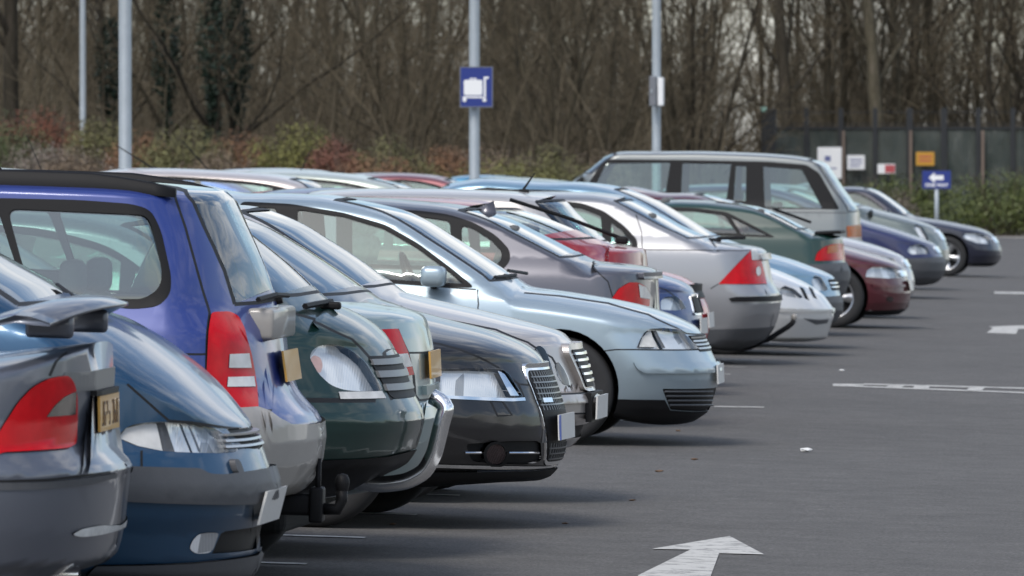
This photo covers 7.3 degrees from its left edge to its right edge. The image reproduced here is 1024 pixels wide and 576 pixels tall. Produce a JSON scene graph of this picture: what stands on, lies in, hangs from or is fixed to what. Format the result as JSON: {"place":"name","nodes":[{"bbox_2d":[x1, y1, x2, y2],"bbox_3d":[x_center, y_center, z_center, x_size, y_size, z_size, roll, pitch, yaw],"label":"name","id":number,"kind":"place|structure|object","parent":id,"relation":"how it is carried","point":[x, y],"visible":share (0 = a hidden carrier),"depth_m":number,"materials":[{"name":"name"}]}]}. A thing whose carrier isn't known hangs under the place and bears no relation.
{"place":"outdoors","nodes":[
{"label":"outdoors","id":0,"kind":"place"},
{"bbox_2d":[18,0,1023,167],"label":"sky","id":1,"kind":"structure","parent":0,"point":[733,4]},
{"bbox_2d":[253,237,1023,575],"bbox_3d":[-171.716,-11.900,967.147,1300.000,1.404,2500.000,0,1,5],"label":"ground","id":2,"kind":"structure","parent":0,"point":[907,481],"depth_m":41.42,"materials":[{"name":"asphalt"}]},
{"bbox_2d":[0,0,19,162],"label":"bare tree","id":3,"kind":"object","parent":2,"relation":"on","point":[9,26],"visible":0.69,"depth_m":209.30,"materials":[{"name":"brown plant"}]},
{"bbox_2d":[0,109,60,168],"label":"shrub","id":4,"kind":"object","parent":2,"relation":"on","point":[17,139],"visible":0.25,"depth_m":187.50,"materials":[{"name":"green plant"}]},
{"bbox_2d":[0,100,106,166],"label":"shrub","id":5,"kind":"object","parent":2,"relation":"on","point":[55,132],"visible":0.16,"depth_m":191.51,"materials":[{"name":"red plant"}]},
{"bbox_2d":[0,139,118,170],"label":"shrub","id":6,"kind":"object","parent":2,"relation":"on","point":[31,162],"visible":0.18,"depth_m":181.25,"materials":[{"name":"brown plant"}]},
{"bbox_2d":[0,294,132,575],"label":"parked car","id":7,"kind":"object","parent":2,"relation":"on","point":[66,468],"visible":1,"depth_m":24.59,"materials":[{"name":"paint"}]},
{"bbox_2d":[36,145,103,171],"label":"shrub","id":8,"kind":"object","parent":2,"relation":"on","point":[87,166],"visible":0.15,"depth_m":179.25,"materials":[{"name":"brown plant"}]},
{"bbox_2d":[80,0,85,134],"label":"lamp post","id":9,"kind":"object","parent":2,"relation":"on","point":[82,62],"visible":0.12,"depth_m":192.37,"materials":[{"name":"metal"}]},
{"bbox_2d":[61,115,140,169],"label":"shrub","id":10,"kind":"object","parent":2,"relation":"on","point":[86,143],"visible":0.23,"depth_m":187.28,"materials":[{"name":"green plant"}]},
{"bbox_2d":[119,0,131,168],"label":"lamp post","id":11,"kind":"object","parent":2,"relation":"on","point":[125,124],"visible":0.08,"depth_m":90.58,"materials":[{"name":"metal"}]},
{"bbox_2d":[0,253,286,575],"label":"parked car","id":12,"kind":"object","parent":2,"relation":"on","point":[205,481],"visible":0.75,"depth_m":26.51,"materials":[{"name":"blue paint"}]},
{"bbox_2d":[101,128,190,171],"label":"shrub","id":13,"kind":"object","parent":2,"relation":"on","point":[108,160],"visible":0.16,"depth_m":185.16,"materials":[{"name":"green plant"}]},
{"bbox_2d":[85,0,255,169],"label":"bare tree","id":14,"kind":"object","parent":2,"relation":"on","point":[217,57],"visible":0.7,"depth_m":209.02,"materials":[{"name":"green plant"}]},
{"bbox_2d":[0,167,349,544],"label":"parked car","id":15,"kind":"object","parent":2,"relation":"on","point":[218,315],"visible":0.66,"depth_m":28.63,"materials":[{"name":"blue paint"}]},
{"bbox_2d":[132,118,238,169],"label":"shrub","id":16,"kind":"object","parent":2,"relation":"on","point":[166,160],"visible":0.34,"depth_m":183.03,"materials":[{"name":"green plant"}]},
{"bbox_2d":[102,145,323,189],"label":"parked car","id":17,"kind":"object","parent":2,"relation":"on","point":[267,180],"visible":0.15,"depth_m":75.96,"materials":[{"name":"silver metal"}]},
{"bbox_2d":[174,148,257,169],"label":"shrub","id":18,"kind":"object","parent":2,"relation":"on","point":[217,164],"visible":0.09,"depth_m":178.97,"materials":[{"name":"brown plant"}]},
{"bbox_2d":[0,211,441,502],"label":"parked car","id":19,"kind":"object","parent":2,"relation":"on","point":[125,241],"visible":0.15,"depth_m":32.55,"materials":[{"name":"green paint"}]},
{"bbox_2d":[0,222,453,551],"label":"parked car","id":20,"kind":"object","parent":2,"relation":"on","point":[355,385],"visible":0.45,"depth_m":30.46,"materials":[{"name":"green paint"}]},
{"bbox_2d":[203,124,281,168],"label":"shrub","id":21,"kind":"object","parent":2,"relation":"on","point":[238,149],"visible":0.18,"depth_m":184.88,"materials":[{"name":"green plant"}]},
{"bbox_2d":[243,116,331,168],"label":"shrub","id":22,"kind":"object","parent":2,"relation":"on","point":[299,156],"visible":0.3,"depth_m":181.75,"materials":[{"name":"green plant"}]},
{"bbox_2d":[181,140,409,187],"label":"parked car","id":23,"kind":"object","parent":2,"relation":"on","point":[353,180],"visible":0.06,"depth_m":84.74,"materials":[{"name":"silver metal"}]},
{"bbox_2d":[35,213,574,526],"bbox_3d":[-2.188,0.275,36.186,4.946,1.450,2.170,2,1,8],"label":"parked car","id":24,"kind":"object","parent":2,"relation":"on","point":[511,432],"visible":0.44,"depth_m":35.46,"materials":[{"name":"black paint"}]},
{"bbox_2d":[296,134,359,172],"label":"shrub","id":25,"kind":"object","parent":2,"relation":"on","point":[320,162],"visible":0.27,"depth_m":180.60,"materials":[{"name":"green plant"}]},
{"bbox_2d":[73,205,607,497],"bbox_3d":[-1.819,0.252,38.940,4.558,1.430,2.090,2,1,6],"label":"parked car","id":26,"kind":"object","parent":2,"relation":"on","point":[583,398],"visible":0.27,"depth_m":38.47,"materials":[{"name":"beige paint"}]},
{"bbox_2d":[309,149,424,187],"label":"shrub","id":27,"kind":"object","parent":2,"relation":"on","point":[386,166],"visible":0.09,"depth_m":178.59,"materials":[{"name":"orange plant"}]},
{"bbox_2d":[32,185,723,441],"bbox_3d":[-1.097,0.133,47.230,4.698,1.444,2.110,2,1,5],"label":"parked car","id":28,"kind":"object","parent":2,"relation":"on","point":[645,368],"visible":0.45,"depth_m":46.42,"materials":[{"name":"blue paint"}]},
{"bbox_2d":[343,132,450,187],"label":"shrub","id":29,"kind":"object","parent":2,"relation":"on","point":[376,147],"visible":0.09,"depth_m":183.51,"materials":[{"name":"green plant"}]},
{"bbox_2d":[343,157,456,187],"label":"parked car","id":30,"kind":"object","parent":2,"relation":"on","point":[435,181],"visible":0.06,"depth_m":100.65,"materials":[{"name":"paint"}]},
{"bbox_2d":[405,144,488,187],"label":"shrub","id":31,"kind":"object","parent":2,"relation":"on","point":[451,162],"visible":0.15,"depth_m":184.65,"materials":[{"name":"green plant"}]},
{"bbox_2d":[306,173,610,246],"bbox_3d":[-1.209,-0.039,54.315,4.100,1.559,2.050,2,1,5],"label":"parked car","id":32,"kind":"object","parent":2,"relation":"on","point":[500,198],"visible":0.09,"depth_m":53.73,"materials":[{"name":"silver metal"}]},
{"bbox_2d":[270,196,662,309],"bbox_3d":[-1.310,0.107,50.382,4.520,1.384,2.090,2,1,4],"label":"parked car","id":33,"kind":"object","parent":2,"relation":"on","point":[544,261],"visible":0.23,"depth_m":49.62,"materials":[{"name":"metal"}]},
{"bbox_2d":[469,0,479,178],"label":"lamp post","id":34,"kind":"object","parent":2,"relation":"on","point":[474,112],"visible":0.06,"depth_m":112.33,"materials":[{"name":"metal"}]},
{"bbox_2d":[460,67,492,106],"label":"trolley sign","id":35,"kind":"object","parent":34,"relation":"attached to","point":[476,86],"visible":1,"depth_m":112.19,"materials":[{"name":"blue metal"}]},
{"bbox_2d":[262,188,707,333],"bbox_3d":[-0.859,-0.004,57.384,4.516,1.410,2.090,2,1,7],"label":"parked car","id":36,"kind":"object","parent":2,"relation":"on","point":[679,298],"visible":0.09,"depth_m":56.84,"materials":[{"name":"blue paint"}]},
{"bbox_2d":[423,154,567,187],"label":"shrub","id":37,"kind":"object","parent":2,"relation":"on","point":[507,174],"visible":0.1,"depth_m":179.28,"materials":[{"name":"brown plant"}]},
{"bbox_2d":[445,141,547,177],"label":"shrub","id":38,"kind":"object","parent":2,"relation":"on","point":[497,159],"visible":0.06,"depth_m":187.56,"materials":[{"name":"green plant"}]},
{"bbox_2d":[354,196,647,266],"bbox_3d":[-1.260,0.075,52.153,4.300,1.395,2.070,2,1,5],"label":"parked car","id":39,"kind":"object","parent":2,"relation":"on","point":[570,238],"visible":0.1,"depth_m":51.63,"materials":[{"name":"red paint"}]},
{"bbox_2d":[499,140,609,183],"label":"shrub","id":40,"kind":"object","parent":2,"relation":"on","point":[562,173],"visible":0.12,"depth_m":183.23,"materials":[{"name":"green plant"}]},
{"bbox_2d":[568,147,645,188],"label":"shrub","id":41,"kind":"object","parent":2,"relation":"on","point":[616,178],"visible":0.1,"depth_m":190.07,"materials":[{"name":"green plant"}]},
{"bbox_2d":[439,178,843,323],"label":"parked car","id":42,"kind":"object","parent":2,"relation":"on","point":[825,284],"visible":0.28,"depth_m":73.05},
{"bbox_2d":[652,0,660,190],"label":"lamp post","id":43,"kind":"object","parent":2,"relation":"on","point":[656,71],"visible":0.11,"depth_m":133.16,"materials":[{"name":"metal"}]},
{"bbox_2d":[518,191,796,350],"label":"parked car","id":44,"kind":"object","parent":2,"relation":"on","point":[743,296],"visible":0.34,"depth_m":66.01,"materials":[{"name":"silver metal"}]},
{"bbox_2d":[556,207,834,354],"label":"parked car","id":45,"kind":"object","parent":2,"relation":"on","point":[812,309],"visible":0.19,"depth_m":69.80,"materials":[{"name":"white metal"}]},
{"bbox_2d":[638,536,762,575],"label":"lane arrow","id":46,"kind":"object","parent":2,"relation":"on","point":[698,558],"visible":1,"depth_m":33.38,"materials":[{"name":"paint"}]},
{"bbox_2d":[563,197,849,295],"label":"parked car","id":47,"kind":"object","parent":2,"relation":"on","point":[768,231],"visible":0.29,"depth_m":78.34,"materials":[{"name":"green paint"}]},
{"bbox_2d":[563,151,861,240],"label":"parked car","id":48,"kind":"object","parent":2,"relation":"on","point":[835,211],"visible":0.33,"depth_m":95.51,"materials":[{"name":"grey metal"}]},
{"bbox_2d":[623,186,913,327],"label":"parked car","id":49,"kind":"object","parent":2,"relation":"on","point":[878,285],"visible":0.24,"depth_m":82.87,"materials":[{"name":"red paint"}]},
{"bbox_2d":[678,199,914,296],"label":"parked car","id":50,"kind":"object","parent":2,"relation":"on","point":[876,250],"visible":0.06,"depth_m":88.88,"materials":[{"name":"silver metal"}]},
{"bbox_2d":[661,184,945,285],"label":"parked car","id":51,"kind":"object","parent":2,"relation":"on","point":[926,260],"visible":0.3,"depth_m":103.31,"materials":[{"name":"blue paint"}]},
{"bbox_2d":[705,184,949,266],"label":"parked car","id":52,"kind":"object","parent":2,"relation":"on","point":[930,233],"visible":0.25,"depth_m":111.33,"materials":[{"name":"grey paint"}]},
{"bbox_2d":[778,183,1001,275],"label":"parked car","id":53,"kind":"object","parent":2,"relation":"on","point":[970,246],"visible":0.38,"depth_m":126.65,"materials":[{"name":"blue paint"}]},
{"bbox_2d":[922,171,950,219],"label":"one way sign","id":54,"kind":"object","parent":2,"relation":"on","point":[936,180],"visible":0.99,"depth_m":171.81,"materials":[{"name":"metal"}]},
{"bbox_2d":[979,226,1023,235],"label":"woodland floor","id":55,"kind":"structure","parent":0,"point":[1004,233],"depth_m":214.33,"materials":[{"name":"brown plant"}]},
{"bbox_2d":[0,0,109,135],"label":"bare tree","id":56,"kind":"object","parent":55,"relation":"on","point":[22,40],"visible":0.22,"depth_m":235.06,"materials":[{"name":"brown plant"}]},
{"bbox_2d":[0,0,177,136],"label":"bare tree","id":57,"kind":"object","parent":55,"relation":"on","point":[23,73],"visible":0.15,"depth_m":254.14,"materials":[{"name":"brown plant"}]},
{"bbox_2d":[0,0,188,138],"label":"bare tree","id":58,"kind":"object","parent":55,"relation":"on","point":[40,10],"visible":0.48,"depth_m":220.63,"materials":[{"name":"brown plant"}]},
{"bbox_2d":[0,0,242,161],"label":"bare tree","id":59,"kind":"object","parent":55,"relation":"on","point":[101,49],"visible":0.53,"depth_m":215.42,"materials":[{"name":"brown plant"}]},
{"bbox_2d":[24,0,277,154],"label":"bare tree","id":60,"kind":"object","parent":55,"relation":"on","point":[190,18],"visible":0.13,"depth_m":240.81,"materials":[{"name":"brown plant"}]},
{"bbox_2d":[0,0,309,152],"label":"bare tree","id":61,"kind":"object","parent":55,"relation":"on","point":[139,79],"visible":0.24,"depth_m":229.81,"materials":[{"name":"brown plant"}]},
{"bbox_2d":[60,0,263,144],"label":"bare tree","id":62,"kind":"object","parent":55,"relation":"on","point":[141,51],"visible":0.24,"depth_m":240.04,"materials":[{"name":"brown plant"}]},
{"bbox_2d":[66,0,319,161],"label":"bare tree","id":63,"kind":"object","parent":55,"relation":"on","point":[159,65],"visible":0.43,"depth_m":213.18,"materials":[{"name":"brown plant"}]},
{"bbox_2d":[131,0,294,115],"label":"bare tree","id":64,"kind":"object","parent":55,"relation":"on","point":[254,35],"visible":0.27,"depth_m":246.73,"materials":[{"name":"brown plant"}]},
{"bbox_2d":[188,0,342,156],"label":"bare tree","id":65,"kind":"object","parent":55,"relation":"on","point":[262,25],"visible":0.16,"depth_m":261.59,"materials":[{"name":"brown plant"}]},
{"bbox_2d":[159,0,435,161],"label":"bare tree","id":66,"kind":"object","parent":55,"relation":"on","point":[232,86],"visible":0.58,"depth_m":211.07,"materials":[{"name":"brown plant"}]},
{"bbox_2d":[256,0,393,158],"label":"bare tree","id":67,"kind":"object","parent":55,"relation":"on","point":[273,41],"visible":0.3,"depth_m":276.05,"materials":[{"name":"brown plant"}]},
{"bbox_2d":[277,0,416,150],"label":"bare tree","id":68,"kind":"object","parent":55,"relation":"on","point":[362,9],"visible":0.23,"depth_m":274.02,"materials":[{"name":"brown plant"}]},
{"bbox_2d":[248,0,463,148],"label":"bare tree","id":69,"kind":"object","parent":55,"relation":"on","point":[258,22],"visible":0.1,"depth_m":280.22,"materials":[{"name":"brown plant"}]},
{"bbox_2d":[240,0,503,153],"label":"bare tree","id":70,"kind":"object","parent":55,"relation":"on","point":[376,12],"visible":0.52,"depth_m":227.14,"materials":[{"name":"brown plant"}]},
{"bbox_2d":[294,0,487,162],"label":"bare tree","id":71,"kind":"object","parent":55,"relation":"on","point":[386,45],"visible":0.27,"depth_m":245.35,"materials":[{"name":"brown plant"}]},
{"bbox_2d":[258,0,535,170],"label":"bare tree","id":72,"kind":"object","parent":55,"relation":"on","point":[403,70],"visible":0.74,"depth_m":212.82,"materials":[{"name":"brown plant"}]},
{"bbox_2d":[340,0,526,155],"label":"bare tree","id":73,"kind":"object","parent":55,"relation":"on","point":[419,62],"visible":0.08,"depth_m":260.43,"materials":[{"name":"brown plant"}]},
{"bbox_2d":[411,0,527,165],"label":"bare tree","id":74,"kind":"object","parent":55,"relation":"on","point":[457,33],"visible":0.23,"depth_m":245.03,"materials":[{"name":"brown plant"}]},
{"bbox_2d":[399,0,567,160],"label":"bare tree","id":75,"kind":"object","parent":55,"relation":"on","point":[493,39],"visible":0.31,"depth_m":235.45,"materials":[{"name":"brown plant"}]},
{"bbox_2d":[339,0,640,169],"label":"bare tree","id":76,"kind":"object","parent":55,"relation":"on","point":[524,15],"visible":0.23,"depth_m":237.87,"materials":[{"name":"brown plant"}]},
{"bbox_2d":[379,0,625,149],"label":"bare tree","id":77,"kind":"object","parent":55,"relation":"on","point":[504,49],"visible":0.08,"depth_m":257.69,"materials":[{"name":"brown plant"}]},
{"bbox_2d":[0,0,1023,228],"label":"woodland undergrowth","id":78,"kind":"object","parent":55,"relation":"on","point":[261,130],"visible":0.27,"depth_m":220.52,"materials":[{"name":"plant"}]},
{"bbox_2d":[422,0,673,179],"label":"bare tree","id":79,"kind":"object","parent":55,"relation":"on","point":[547,19],"visible":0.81,"depth_m":210.52,"materials":[{"name":"brown plant"}]},
{"bbox_2d":[481,0,645,172],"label":"bare tree","id":80,"kind":"object","parent":55,"relation":"on","point":[516,62],"visible":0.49,"depth_m":216.91,"materials":[{"name":"brown plant"}]},
{"bbox_2d":[481,0,679,176],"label":"bare tree","id":81,"kind":"object","parent":55,"relation":"on","point":[567,37],"visible":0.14,"depth_m":245.28,"materials":[{"name":"brown plant"}]},
{"bbox_2d":[443,0,763,173],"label":"bare tree","id":82,"kind":"object","parent":55,"relation":"on","point":[630,108],"visible":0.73,"depth_m":214.01,"materials":[{"name":"brown plant"}]},
{"bbox_2d":[500,0,802,188],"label":"bare tree","id":83,"kind":"object","parent":55,"relation":"on","point":[699,28],"visible":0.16,"depth_m":228.21,"materials":[{"name":"brown plant"}]},
{"bbox_2d":[561,0,767,186],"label":"bare tree","id":84,"kind":"object","parent":55,"relation":"on","point":[738,21],"visible":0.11,"depth_m":254.47,"materials":[{"name":"brown plant"}]},
{"bbox_2d":[564,0,782,183],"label":"bare tree","id":85,"kind":"object","parent":55,"relation":"on","point":[672,100],"visible":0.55,"depth_m":221.21,"materials":[{"name":"brown plant"}]},
{"bbox_2d":[523,0,851,177],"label":"bare tree","id":86,"kind":"object","parent":55,"relation":"on","point":[711,10],"visible":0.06,"depth_m":271.78,"materials":[{"name":"brown plant"}]},
{"bbox_2d":[601,0,824,184],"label":"bare tree","id":87,"kind":"object","parent":55,"relation":"on","point":[703,64],"visible":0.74,"depth_m":221.49,"materials":[{"name":"brown plant"}]},
{"bbox_2d":[761,107,775,183],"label":"cabinet","id":88,"kind":"object","parent":55,"relation":"on","point":[770,149],"visible":0.45,"depth_m":224.93,"materials":[{"name":"green"}]},
{"bbox_2d":[702,0,877,151],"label":"bare tree","id":89,"kind":"object","parent":55,"relation":"on","point":[761,73],"visible":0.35,"depth_m":247.03,"materials":[{"name":"brown plant"}]},
{"bbox_2d":[728,0,893,126],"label":"bare tree","id":90,"kind":"object","parent":55,"relation":"on","point":[781,62],"visible":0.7,"depth_m":236.39,"materials":[{"name":"brown plant"}]},
{"bbox_2d":[680,0,944,126],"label":"bare tree","id":91,"kind":"object","parent":55,"relation":"on","point":[844,105],"visible":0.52,"depth_m":240.89,"materials":[{"name":"brown plant"}]},
{"bbox_2d":[724,0,916,132],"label":"bare tree","id":92,"kind":"object","parent":55,"relation":"on","point":[798,10],"visible":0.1,"depth_m":266.72,"materials":[{"name":"brown plant"}]},
{"bbox_2d":[818,147,841,178],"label":"notice board","id":93,"kind":"object","parent":55,"relation":"on","point":[831,157],"visible":0.64,"depth_m":222.97,"materials":[{"name":"white"}]},
{"bbox_2d":[728,0,972,168],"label":"bare tree","id":94,"kind":"object","parent":55,"relation":"on","point":[839,66],"visible":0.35,"depth_m":244.15,"materials":[{"name":"brown plant"}]},
{"bbox_2d":[740,0,985,126],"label":"bare tree","id":95,"kind":"object","parent":55,"relation":"on","point":[899,83],"visible":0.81,"depth_m":239.61,"materials":[{"name":"brown plant"}]},
{"bbox_2d":[738,0,998,126],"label":"bare tree","id":96,"kind":"object","parent":55,"relation":"on","point":[795,74],"visible":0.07,"depth_m":252.30,"materials":[{"name":"brown plant"}]},
{"bbox_2d":[732,0,1016,126],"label":"bare tree","id":97,"kind":"object","parent":55,"relation":"on","point":[828,90],"visible":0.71,"depth_m":239.81,"materials":[{"name":"brown plant"}]},
{"bbox_2d":[776,108,1023,225],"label":"net fence","id":98,"kind":"object","parent":55,"relation":"on","point":[958,152],"visible":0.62,"depth_m":225.78,"materials":[{"name":"black"}]},
{"bbox_2d":[850,171,960,220],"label":"hedge","id":99,"kind":"object","parent":55,"relation":"on","point":[924,205],"visible":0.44,"depth_m":216.29,"materials":[{"name":"green plant"}]},
{"bbox_2d":[836,0,985,126],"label":"bare tree","id":100,"kind":"object","parent":55,"relation":"on","point":[875,76],"visible":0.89,"depth_m":238.05,"materials":[{"name":"brown plant"}]},
{"bbox_2d":[826,0,1023,126],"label":"bare tree","id":101,"kind":"object","parent":55,"relation":"on","point":[930,107],"visible":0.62,"depth_m":241.88,"materials":[{"name":"brown plant"}]},
{"bbox_2d":[866,0,1023,126],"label":"bare tree","id":102,"kind":"object","parent":55,"relation":"on","point":[953,103],"visible":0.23,"depth_m":247.09,"materials":[{"name":"brown plant"}]},
{"bbox_2d":[877,0,1023,126],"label":"bare tree","id":103,"kind":"object","parent":55,"relation":"on","point":[966,114],"visible":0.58,"depth_m":243.62,"materials":[{"name":"brown plant"}]},
{"bbox_2d":[882,0,1023,227],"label":"bare tree","id":104,"kind":"object","parent":55,"relation":"on","point":[1017,106],"visible":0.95,"depth_m":237.45,"materials":[{"name":"brown plant"}]},
{"bbox_2d":[898,0,1023,126],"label":"bare tree","id":105,"kind":"object","parent":55,"relation":"on","point":[1005,115],"visible":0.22,"depth_m":253.21,"materials":[{"name":"brown plant"}]},
{"bbox_2d":[939,166,1023,235],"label":"hedge","id":106,"kind":"object","parent":55,"relation":"on","point":[1012,198],"visible":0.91,"depth_m":212.21,"materials":[{"name":"green plant"}]},
{"bbox_2d":[943,6,1023,91],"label":"bare tree","id":107,"kind":"object","parent":55,"relation":"on","point":[1021,85],"visible":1,"depth_m":235.81,"materials":[{"name":"brown plant"}]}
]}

